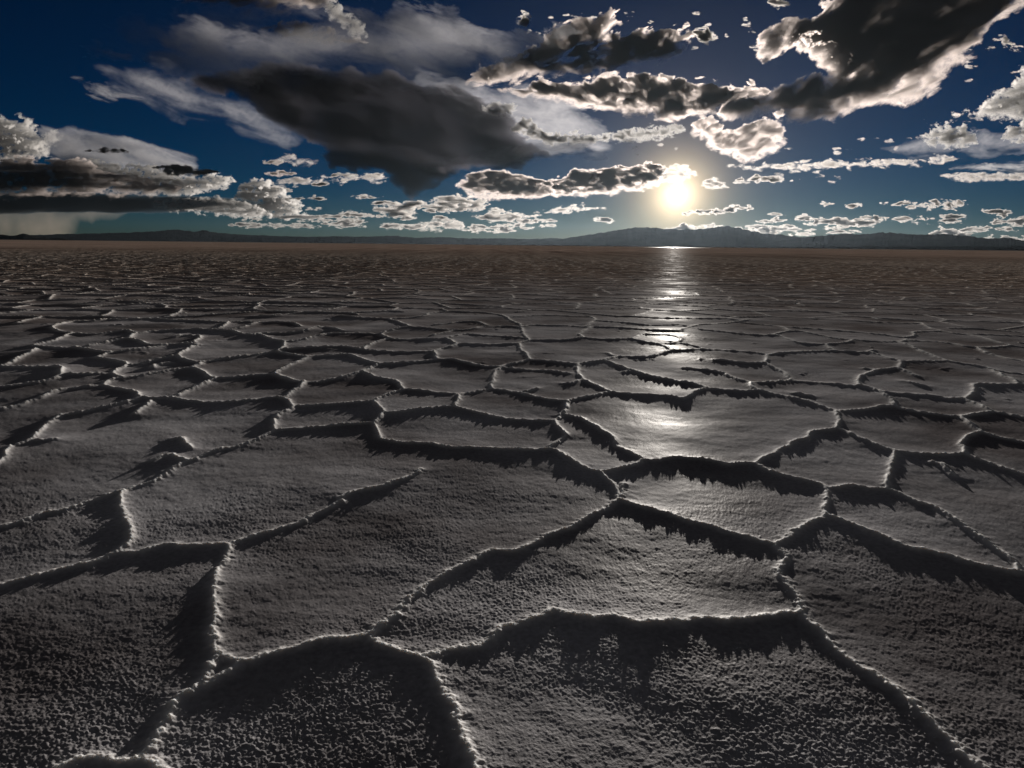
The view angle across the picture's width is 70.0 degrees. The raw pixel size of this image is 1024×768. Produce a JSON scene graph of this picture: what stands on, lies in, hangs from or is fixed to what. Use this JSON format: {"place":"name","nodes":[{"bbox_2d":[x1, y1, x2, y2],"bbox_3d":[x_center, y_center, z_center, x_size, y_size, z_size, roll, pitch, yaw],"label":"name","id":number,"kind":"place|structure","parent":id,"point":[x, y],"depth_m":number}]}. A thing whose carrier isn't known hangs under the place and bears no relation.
{"place":"outdoors","nodes":[
{"label":"outdoors","id":0,"kind":"place"},
{"bbox_2d":[0,233,70,239],"bbox_3d":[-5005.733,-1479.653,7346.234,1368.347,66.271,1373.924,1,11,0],"label":"mountain range","id":1,"kind":"structure","parent":0,"point":[22,236],"depth_m":7167.19},
{"bbox_2d":[33,230,300,241],"bbox_3d":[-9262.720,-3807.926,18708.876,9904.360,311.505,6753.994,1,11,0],"label":"mountain range","id":2,"kind":"structure","parent":0,"point":[185,236],"depth_m":18275.77},
{"bbox_2d":[213,236,559,244],"bbox_3d":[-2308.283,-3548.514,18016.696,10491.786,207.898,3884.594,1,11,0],"label":"mountain range","id":3,"kind":"structure","parent":0,"point":[402,240],"depth_m":17586.15},
{"bbox_2d":[0,240,1023,767],"bbox_3d":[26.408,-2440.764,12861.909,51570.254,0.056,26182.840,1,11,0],"label":"salt flat","id":4,"kind":"structure","parent":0,"point":[262,504],"depth_m":2.84},
{"bbox_2d":[0,0,1023,240],"label":"sky","id":5,"kind":"structure","parent":0,"point":[516,119]},
{"bbox_2d":[491,226,803,246],"bbox_3d":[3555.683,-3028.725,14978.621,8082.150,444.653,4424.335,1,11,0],"label":"mountain range","id":6,"kind":"structure","parent":0,"point":[715,236],"depth_m":14503.95},
{"bbox_2d":[463,244,1023,250],"bbox_3d":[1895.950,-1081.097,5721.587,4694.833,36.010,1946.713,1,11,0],"label":"mountain range","id":7,"kind":"structure","parent":0,"point":[1008,248],"depth_m":5528.15},
{"bbox_2d":[741,232,1023,246],"bbox_3d":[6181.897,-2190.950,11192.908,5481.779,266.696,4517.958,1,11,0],"label":"mountain range","id":8,"kind":"structure","parent":0,"point":[883,239],"depth_m":10775.90}
]}

